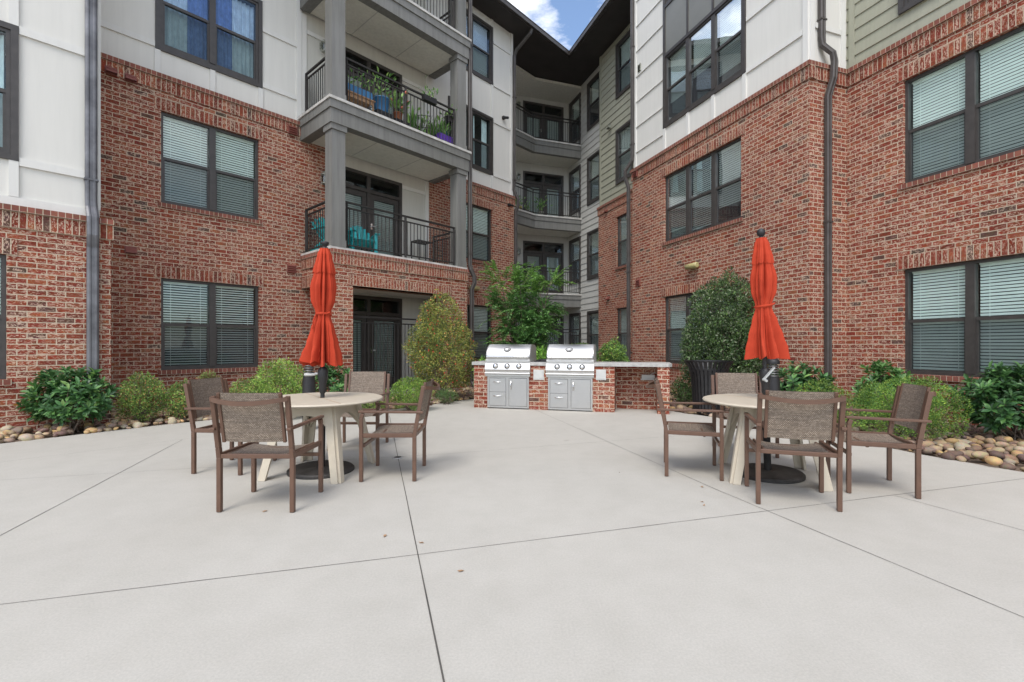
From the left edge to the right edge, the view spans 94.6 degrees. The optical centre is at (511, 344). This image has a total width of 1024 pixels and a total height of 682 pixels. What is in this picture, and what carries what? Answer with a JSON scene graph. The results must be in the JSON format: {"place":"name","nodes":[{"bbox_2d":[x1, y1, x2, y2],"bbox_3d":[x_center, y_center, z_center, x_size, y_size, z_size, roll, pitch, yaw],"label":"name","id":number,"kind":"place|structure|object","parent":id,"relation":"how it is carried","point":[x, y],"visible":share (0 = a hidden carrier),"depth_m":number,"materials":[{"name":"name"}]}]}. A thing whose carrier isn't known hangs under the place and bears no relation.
{"place":"outdoors","nodes":[
{"label":"outdoors","id":0,"kind":"place"},
{"bbox_2d":[375,109,392,118],"bbox_3d":[-3.316,-5.676,11.981,0.380,0.348,0.440,0,0,42],"label":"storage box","id":1,"kind":"object","parent":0,"point":[387,113],"visible":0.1,"depth_m":11.83,"materials":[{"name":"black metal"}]},
{"bbox_2d":[367,67,397,111],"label":"potted plant","id":2,"kind":"object","parent":1,"relation":"on","point":[383,101],"visible":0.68,"depth_m":11.84,"materials":[{"name":"green plant"}]},
{"bbox_2d":[0,398,1023,681],"bbox_3d":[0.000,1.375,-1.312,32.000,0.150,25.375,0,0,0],"label":"pavement","id":3,"kind":"structure","parent":0,"point":[752,595],"depth_m":2.82,"materials":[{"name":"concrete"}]},
{"bbox_2d":[113,371,169,422],"bbox_3d":[-6.132,0.874,7.829,0.794,0.904,0.686,0,0,0],"label":"nandina shrub","id":4,"kind":"object","parent":3,"relation":"on","point":[134,402],"visible":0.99,"depth_m":7.75,"materials":[{"name":"green plant"}]},
{"bbox_2d":[195,370,220,378],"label":"nandina shrub","id":5,"kind":"object","parent":3,"relation":"on","point":[207,375],"visible":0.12,"depth_m":8.88,"materials":[{"name":"green plant"}]},
{"bbox_2d":[183,377,276,474],"bbox_3d":[-3.018,0.829,5.027,0.727,0.936,0.634,0,0,5],"label":"patio chair","id":6,"kind":"object","parent":3,"relation":"on","point":[199,393],"visible":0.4,"depth_m":4.85,"materials":[{"name":"brown fabric"}]},
{"bbox_2d":[229,375,269,392],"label":"nandina shrub","id":7,"kind":"object","parent":3,"relation":"on","point":[243,389],"visible":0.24,"depth_m":8.51,"materials":[{"name":"green plant"}]},
{"bbox_2d":[209,392,323,512],"bbox_3d":[-1.986,0.829,3.832,0.634,0.936,0.727,0,0,1],"label":"patio chair","id":8,"kind":"object","parent":3,"relation":"on","point":[252,420],"visible":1,"depth_m":3.62,"materials":[{"name":"brown fabric"}]},
{"bbox_2d":[245,357,307,394],"bbox_3d":[-4.031,0.770,8.305,1.113,1.116,0.905,0,0,0],"label":"abelia shrub","id":9,"kind":"object","parent":3,"relation":"on","point":[294,386],"visible":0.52,"depth_m":8.17,"materials":[{"name":"green plant"}]},
{"bbox_2d":[0,0,568,432],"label":"apartment building","id":10,"kind":"structure","parent":3,"relation":"on","point":[178,178],"depth_m":10.59,"materials":[{"name":"brick"}]},
{"bbox_2d":[0,254,5,378],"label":"window","id":11,"kind":"structure","parent":10,"relation":"in","point":[2,257],"depth_m":6.96,"materials":[{"name":"brown metal"}]},
{"bbox_2d":[0,20,18,160],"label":"window","id":12,"kind":"structure","parent":10,"relation":"in","point":[9,33],"depth_m":7.02,"materials":[{"name":"glass"}]},
{"bbox_2d":[155,0,262,87],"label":"window","id":13,"kind":"structure","parent":10,"relation":"in","point":[225,37],"depth_m":10.22,"materials":[{"name":"glass"}]},
{"bbox_2d":[161,278,257,369],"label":"window","id":14,"kind":"structure","parent":10,"relation":"in","point":[205,325],"depth_m":10.45,"materials":[{"name":"grey glass"}]},
{"bbox_2d":[161,112,257,219],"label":"window","id":15,"kind":"structure","parent":10,"relation":"in","point":[204,167],"depth_m":10.31,"materials":[{"name":"grey glass"}]},
{"bbox_2d":[310,217,356,250],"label":"adirondack chair","id":16,"kind":"object","parent":10,"relation":"on","point":[351,237],"visible":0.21,"depth_m":11.43,"materials":[{"name":"teal plastic"}]},
{"bbox_2d":[348,90,375,110],"bbox_3d":[-3.814,-5.752,11.461,0.420,0.500,0.880,0,0,42],"label":"plant stand","id":17,"kind":"object","parent":10,"relation":"on","point":[360,100],"visible":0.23,"depth_m":11.51,"materials":[{"name":"brown wood"}]},
{"bbox_2d":[348,67,379,99],"bbox_3d":[-3.763,-6.320,11.507,1.020,0.631,0.980,0,0,-1],"label":"planter box","id":18,"kind":"object","parent":17,"relation":"on","point":[359,90],"visible":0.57,"depth_m":11.44,"materials":[{"name":"blue plastic"}]},
{"bbox_2d":[348,225,379,252],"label":"adirondack chair","id":19,"kind":"object","parent":10,"relation":"on","point":[364,239],"visible":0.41,"depth_m":12.05,"materials":[{"name":"teal plastic"}]},
{"bbox_2d":[378,90,419,119],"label":"potted plant","id":20,"kind":"object","parent":10,"relation":"on","point":[393,102],"visible":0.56,"depth_m":12.21,"materials":[{"name":"green plant"}]},
{"bbox_2d":[408,105,418,127],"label":"potted plant","id":21,"kind":"object","parent":10,"relation":"on","point":[412,118],"visible":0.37,"depth_m":12.56,"materials":[{"name":"green plant"}]},
{"bbox_2d":[411,239,433,261],"bbox_3d":[-2.583,-2.587,13.638,0.392,0.770,0.550,0,0,42],"label":"side table","id":22,"kind":"object","parent":10,"relation":"on","point":[423,242],"visible":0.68,"depth_m":13.56,"materials":[{"name":"metal"}]},
{"bbox_2d":[415,111,429,131],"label":"potted plant","id":23,"kind":"object","parent":10,"relation":"on","point":[423,120],"visible":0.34,"depth_m":12.94,"materials":[{"name":"green plant"}]},
{"bbox_2d":[415,115,431,131],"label":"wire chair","id":24,"kind":"object","parent":10,"relation":"on","point":[422,123],"visible":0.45,"depth_m":12.82,"materials":[{"name":"metal"}]},
{"bbox_2d":[422,75,438,105],"bbox_3d":[-2.202,-6.684,12.474,0.428,0.564,0.632,0,0,42],"label":"hanging planter","id":25,"kind":"object","parent":10,"relation":"hanging from","point":[428,98],"visible":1,"depth_m":12.46,"materials":[{"name":"black metal"}]},
{"bbox_2d":[424,117,441,135],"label":"potted plant","id":26,"kind":"object","parent":10,"relation":"on","point":[432,128],"visible":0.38,"depth_m":13.02,"materials":[{"name":"green plant"}]},
{"bbox_2d":[434,117,452,143],"bbox_3d":[-1.827,-5.921,13.231,0.748,0.837,0.531,0,0,-11],"label":"planter box","id":27,"kind":"object","parent":10,"relation":"on","point":[445,137],"visible":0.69,"depth_m":13.15,"materials":[{"name":"purple plastic"}]},
{"bbox_2d":[440,104,456,123],"bbox_3d":[-1.737,-6.469,13.232,0.579,0.493,0.440,0,0,-2],"label":"hanging planter","id":28,"kind":"object","parent":10,"relation":"hanging from","point":[450,118],"visible":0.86,"depth_m":13.15,"materials":[{"name":"black metal"}]},
{"bbox_2d":[448,96,492,175],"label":"window","id":29,"kind":"structure","parent":10,"relation":"in","point":[482,124],"depth_m":16.37,"materials":[{"name":"black glass"}]},
{"bbox_2d":[449,0,492,84],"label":"window","id":30,"kind":"structure","parent":10,"relation":"in","point":[482,32],"depth_m":16.24,"materials":[{"name":"glass"}]},
{"bbox_2d":[466,203,490,261],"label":"window","id":31,"kind":"structure","parent":10,"relation":"in","point":[481,217],"depth_m":16.26,"materials":[{"name":"grey glass"}]},
{"bbox_2d":[467,304,490,359],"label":"window","id":32,"kind":"structure","parent":10,"relation":"in","point":[482,332],"depth_m":16.25,"materials":[{"name":"grey glass"}]},
{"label":"storage box","id":33,"kind":"object","parent":10,"relation":"on","visible":0},
{"bbox_2d":[432,111,449,135],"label":"potted plant","id":34,"kind":"object","parent":33,"relation":"on","point":[445,123],"visible":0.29,"depth_m":13.46,"materials":[{"name":"green plant"}]},
{"bbox_2d":[302,365,315,428],"bbox_3d":[-3.115,0.752,7.250,0.190,1.095,0.190,0,0,0],"label":"bollard light","id":35,"kind":"object","parent":3,"relation":"on","point":[308,384],"visible":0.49,"depth_m":7.18,"materials":[{"name":"black metal"}]},
{"bbox_2d":[286,241,354,479],"bbox_3d":[-1.946,0.119,4.870,0.650,2.358,0.650,1,0,0],"label":"patio umbrella","id":36,"kind":"object","parent":3,"relation":"on","point":[321,348],"visible":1,"depth_m":4.81,"materials":[{"name":"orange fabric"}]},
{"bbox_2d":[258,392,382,483],"bbox_3d":[-1.970,0.921,4.870,1.236,0.753,1.236,0,0,-38],"label":"patio table","id":37,"kind":"object","parent":3,"relation":"on","point":[332,407],"visible":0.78,"depth_m":4.58,"materials":[{"name":"plastic"}]},
{"bbox_2d":[327,371,390,450],"bbox_3d":[-1.945,0.829,6.118,0.634,0.936,0.727,0,0,0],"label":"patio chair","id":38,"kind":"object","parent":3,"relation":"on","point":[374,382],"visible":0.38,"depth_m":6.34,"materials":[{"name":"brown fabric"}]},
{"bbox_2d":[361,390,392,407],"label":"boxwood shrub","id":39,"kind":"object","parent":3,"relation":"on","point":[372,405],"visible":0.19,"depth_m":8.94,"materials":[{"name":"green plant"}]},
{"bbox_2d":[358,379,439,481],"bbox_3d":[-1.097,0.829,4.782,0.727,0.936,0.634,0,0,-1],"label":"patio chair","id":40,"kind":"object","parent":3,"relation":"on","point":[400,430],"visible":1,"depth_m":4.60,"materials":[{"name":"brown metal"}]},
{"bbox_2d":[389,376,434,410],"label":"boxwood shrub","id":41,"kind":"object","parent":3,"relation":"on","point":[403,386],"visible":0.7,"depth_m":9.16,"materials":[{"name":"green plant"}]},
{"bbox_2d":[433,386,458,403],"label":"boxwood shrub","id":42,"kind":"object","parent":3,"relation":"on","point":[448,397],"visible":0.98,"depth_m":10.33,"materials":[{"name":"green plant"}]},
{"bbox_2d":[471,356,485,384],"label":"hydrangea shrub","id":43,"kind":"object","parent":3,"relation":"on","point":[482,359],"visible":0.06,"depth_m":10.86,"materials":[{"name":"green plant"}]},
{"bbox_2d":[485,344,536,408],"bbox_3d":[-0.020,0.636,9.823,0.939,1.288,0.743,0,0,15],"label":"gas grill","id":44,"kind":"object","parent":3,"relation":"on","point":[507,370],"visible":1,"depth_m":9.57,"materials":[{"name":"metal"}]},
{"bbox_2d":[509,378,526,405],"bbox_3d":[0.116,0.960,9.511,0.370,0.556,0.066,0,0,15],"label":"cabinet door","id":45,"kind":"structure","parent":44,"relation":"in","point":[517,387],"depth_m":9.52,"materials":[{"name":"metal"}]},
{"bbox_2d":[0,382,1023,470],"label":"river stones","id":46,"kind":"object","parent":3,"relation":"on","point":[996,450],"visible":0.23,"depth_m":6.58,"materials":[{"name":"beige stone"}]},
{"bbox_2d":[14,366,123,431],"bbox_3d":[-6.676,0.821,7.091,1.484,1.015,0.809,0,0,0],"label":"laurel shrub","id":47,"kind":"object","parent":46,"relation":"on","point":[63,397],"visible":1,"depth_m":6.95,"materials":[{"name":"green plant"}]},
{"bbox_2d":[160,378,188,421],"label":"nandina shrub","id":48,"kind":"object","parent":46,"relation":"on","point":[178,396],"visible":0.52,"depth_m":7.97,"materials":[{"name":"green plant"}]},
{"bbox_2d":[315,363,350,391],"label":"laurel shrub","id":49,"kind":"object","parent":46,"relation":"on","point":[333,374],"visible":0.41,"depth_m":8.80,"materials":[{"name":"green plant"}]},
{"bbox_2d":[401,288,480,399],"bbox_3d":[-1.632,-0.011,10.977,1.832,2.640,1.654,0,0,0],"label":"holly bush","id":50,"kind":"object","parent":46,"relation":"on","point":[423,353],"visible":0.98,"depth_m":10.78,"materials":[{"name":"green plant"}]},
{"bbox_2d":[596,337,629,361],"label":"cherry laurel shrub","id":51,"kind":"object","parent":46,"relation":"on","point":[615,354],"visible":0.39,"depth_m":11.09,"materials":[{"name":"green plant"}]},
{"bbox_2d":[684,360,733,413],"bbox_3d":[3.743,0.801,9.000,0.880,0.997,0.880,0,0,0],"label":"litter bin","id":52,"kind":"object","parent":46,"relation":"on","point":[700,372],"visible":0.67,"depth_m":8.78,"materials":[{"name":"black metal"}]},
{"bbox_2d":[677,266,774,384],"bbox_3d":[4.550,-0.254,10.124,2.102,2.964,1.631,0,0,0],"label":"tea olive shrub","id":53,"kind":"object","parent":46,"relation":"on","point":[711,343],"visible":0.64,"depth_m":9.85,"materials":[{"name":"green plant"}]},
{"bbox_2d":[767,359,779,390],"bbox_3d":[3.922,0.752,7.100,0.190,1.095,0.190,0,0,0],"label":"bollard light","id":54,"kind":"object","parent":46,"relation":"on","point":[774,384],"visible":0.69,"depth_m":7.03,"materials":[{"name":"black metal"}]},
{"bbox_2d":[771,360,836,391],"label":"laurel shrub","id":55,"kind":"object","parent":46,"relation":"on","point":[794,378],"visible":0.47,"depth_m":7.83,"materials":[{"name":"green plant"}]},
{"bbox_2d":[794,378,852,422],"bbox_3d":[4.705,0.914,7.190,0.805,0.829,0.754,0,0,-31],"label":"boxwood shrub","id":56,"kind":"object","parent":46,"relation":"on","point":[832,386],"visible":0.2,"depth_m":7.13,"materials":[{"name":"green plant"}]},
{"bbox_2d":[851,359,917,421],"bbox_3d":[5.925,0.773,7.513,0.893,1.108,0.860,0,0,39],"label":"laurel shrub","id":57,"kind":"object","parent":46,"relation":"on","point":[879,370],"visible":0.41,"depth_m":7.45,"materials":[{"name":"green plant"}]},
{"bbox_2d":[837,375,974,440],"bbox_3d":[5.345,0.872,6.494,1.673,0.915,1.060,0,0,0],"label":"boxwood shrub","id":58,"kind":"object","parent":46,"relation":"on","point":[935,417],"visible":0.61,"depth_m":6.35,"materials":[{"name":"green plant"}]},
{"bbox_2d":[948,360,1023,440],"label":"laurel shrub","id":59,"kind":"object","parent":46,"relation":"on","point":[1004,394],"visible":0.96,"depth_m":6.23,"materials":[{"name":"green plant"}]},
{"bbox_2d":[1,411,1023,681],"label":"pavement joint","id":60,"kind":"object","parent":3,"relation":"on","point":[455,549],"visible":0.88,"depth_m":2.98,"materials":[{"name":"grey concrete"}]},
{"bbox_2d":[478,259,575,355],"bbox_3d":[0.326,-0.413,12.395,2.616,3.483,2.599,0,0,-36],"label":"crape myrtle tree","id":61,"kind":"object","parent":3,"relation":"on","point":[526,332],"visible":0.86,"depth_m":12.01,"materials":[{"name":"green plant"}]},
{"bbox_2d":[536,345,546,359],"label":"hydrangea shrub","id":62,"kind":"object","parent":3,"relation":"on","point":[539,355],"visible":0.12,"depth_m":10.73,"materials":[{"name":"green plant"}]},
{"bbox_2d":[546,344,596,410],"bbox_3d":[1.200,0.636,9.501,0.940,1.288,0.743,0,0,15],"label":"gas grill","id":63,"kind":"object","parent":3,"relation":"on","point":[570,372],"visible":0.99,"depth_m":9.25,"materials":[{"name":"metal"}]},
{"bbox_2d":[571,380,589,408],"bbox_3d":[1.333,0.960,9.191,0.371,0.556,0.066,0,0,15],"label":"cabinet door","id":64,"kind":"structure","parent":63,"relation":"in","point":[580,389],"depth_m":9.20,"materials":[{"name":"metal"}]},
{"bbox_2d":[472,361,671,413],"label":"grill island","id":65,"kind":"structure","parent":3,"relation":"on","point":[619,385],"depth_m":9.45,"materials":[{"name":"brick"}]},
{"bbox_2d":[534,359,546,361],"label":"countertop","id":66,"kind":"structure","parent":65,"relation":"on","point":[541,360],"depth_m":9.71,"materials":[{"name":"grey stone"}]},
{"bbox_2d":[669,375,691,405],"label":"tea olive shrub","id":67,"kind":"object","parent":3,"relation":"on","point":[687,396],"visible":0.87,"depth_m":9.54,"materials":[{"name":"green plant"}]},
{"bbox_2d":[646,378,724,480],"bbox_3d":[1.765,0.829,4.896,0.727,0.936,0.634,0,0,17],"label":"patio chair","id":68,"kind":"object","parent":3,"relation":"on","point":[692,428],"visible":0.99,"depth_m":4.67,"materials":[{"name":"brown metal"}]},
{"bbox_2d":[710,373,778,457],"bbox_3d":[2.818,0.829,5.807,0.634,0.936,0.727,0,0,12],"label":"patio chair","id":69,"kind":"object","parent":3,"relation":"on","point":[736,383],"visible":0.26,"depth_m":6.04,"materials":[{"name":"brown fabric"}]},
{"bbox_2d":[513,0,1023,430],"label":"apartment building","id":70,"kind":"structure","parent":3,"relation":"on","point":[861,162],"depth_m":9.28,"materials":[{"name":"brick"}]},
{"bbox_2d":[529,196,551,214],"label":"potted plant","id":71,"kind":"object","parent":70,"relation":"on","point":[542,205],"visible":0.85,"depth_m":20.36,"materials":[{"name":"green plant"}]},
{"bbox_2d":[569,312,580,343],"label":"window","id":72,"kind":"structure","parent":70,"relation":"in","point":[574,318],"depth_m":21.26,"materials":[{"name":"black glass"}]},
{"bbox_2d":[569,236,580,284],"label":"window","id":73,"kind":"structure","parent":70,"relation":"in","point":[574,244],"depth_m":21.35,"materials":[{"name":"grey glass"}]},
{"bbox_2d":[569,164,580,215],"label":"window","id":74,"kind":"structure","parent":70,"relation":"in","point":[575,175],"depth_m":21.35,"materials":[{"name":"grey glass"}]},
{"bbox_2d":[569,92,580,143],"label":"window","id":75,"kind":"structure","parent":70,"relation":"in","point":[575,105],"depth_m":21.35,"materials":[{"name":"black glass"}]},
{"bbox_2d":[587,310,597,358],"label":"window","id":76,"kind":"structure","parent":70,"relation":"in","point":[592,316],"depth_m":19.73,"materials":[{"name":"grey glass"}]},
{"bbox_2d":[587,228,597,279],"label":"window","id":77,"kind":"structure","parent":70,"relation":"in","point":[592,236],"depth_m":19.76,"materials":[{"name":"grey glass"}]},
{"bbox_2d":[587,150,598,205],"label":"window","id":78,"kind":"structure","parent":70,"relation":"in","point":[592,161],"depth_m":19.73,"materials":[{"name":"grey glass"}]},
{"bbox_2d":[587,72,598,131],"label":"window","id":79,"kind":"structure","parent":70,"relation":"in","point":[593,86],"depth_m":19.89,"materials":[{"name":"glass"}]},
{"bbox_2d":[615,29,629,99],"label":"window","id":80,"kind":"structure","parent":70,"relation":"in","point":[622,48],"depth_m":17.13,"materials":[{"name":"glass"}]},
{"bbox_2d":[615,119,632,184],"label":"window","id":81,"kind":"structure","parent":70,"relation":"in","point":[622,134],"depth_m":17.14,"materials":[{"name":"grey glass"}]},
{"bbox_2d":[618,307,630,358],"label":"window","id":82,"kind":"structure","parent":70,"relation":"in","point":[622,312],"depth_m":17.11,"materials":[{"name":"grey glass"}]},
{"bbox_2d":[618,212,630,266],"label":"window","id":83,"kind":"structure","parent":70,"relation":"in","point":[622,220],"depth_m":17.18,"materials":[{"name":"grey glass"}]},
{"bbox_2d":[663,0,672,8],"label":"window","id":84,"kind":"structure","parent":70,"relation":"in","point":[665,2],"depth_m":13.10,"materials":[{"name":"grey metal"}]},
{"bbox_2d":[666,286,740,366],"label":"window","id":85,"kind":"structure","parent":70,"relation":"in","point":[677,309],"depth_m":12.81,"materials":[{"name":"grey glass"}]},
{"bbox_2d":[666,137,740,241],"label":"window","id":86,"kind":"structure","parent":70,"relation":"in","point":[705,193],"depth_m":12.02,"materials":[{"name":"grey glass"}]},
{"bbox_2d":[663,0,745,128],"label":"window","id":87,"kind":"structure","parent":70,"relation":"in","point":[711,56],"depth_m":11.93,"materials":[{"name":"glass"}]},
{"bbox_2d":[898,0,923,14],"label":"window","id":88,"kind":"structure","parent":70,"relation":"in","point":[903,5],"depth_m":8.32,"materials":[{"name":"grey metal"}]},
{"bbox_2d":[905,254,1023,378],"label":"window","id":89,"kind":"structure","parent":70,"relation":"in","point":[961,317],"depth_m":7.76,"materials":[{"name":"grey glass"}]},
{"bbox_2d":[905,25,1023,182],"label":"window","id":90,"kind":"structure","parent":70,"relation":"in","point":[967,109],"depth_m":7.71,"materials":[{"name":"white glass"}]},
{"bbox_2d":[702,394,839,491],"bbox_3d":[2.555,0.921,4.690,1.236,0.753,1.236,0,0,-29],"label":"patio table","id":91,"kind":"object","parent":3,"relation":"on","point":[739,404],"visible":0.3,"depth_m":4.48,"materials":[{"name":"plastic"}]},
{"bbox_2d":[742,228,805,483],"bbox_3d":[2.523,0.068,4.726,0.650,2.461,0.650,-2,0,0],"label":"patio umbrella","id":92,"kind":"object","parent":3,"relation":"on","point":[766,339],"visible":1,"depth_m":4.66,"materials":[{"name":"red fabric"}]},
{"bbox_2d":[744,390,846,511],"bbox_3d":[2.333,0.829,3.926,0.634,0.936,0.727,0,0,18],"label":"patio chair","id":93,"kind":"object","parent":3,"relation":"on","point":[801,415],"visible":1,"depth_m":3.72,"materials":[{"name":"brown fabric"}]},
{"bbox_2d":[826,383,935,498],"bbox_3d":[3.369,0.829,4.311,0.727,0.936,0.634,0,0,19],"label":"patio chair","id":94,"kind":"object","parent":3,"relation":"on","point":[911,406],"visible":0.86,"depth_m":4.16,"materials":[{"name":"brown fabric"}]},
{"bbox_2d":[507,0,604,49],"label":"sky","id":95,"kind":"structure","parent":0,"point":[565,21],"materials":[{"name":"blue"}]}
]}

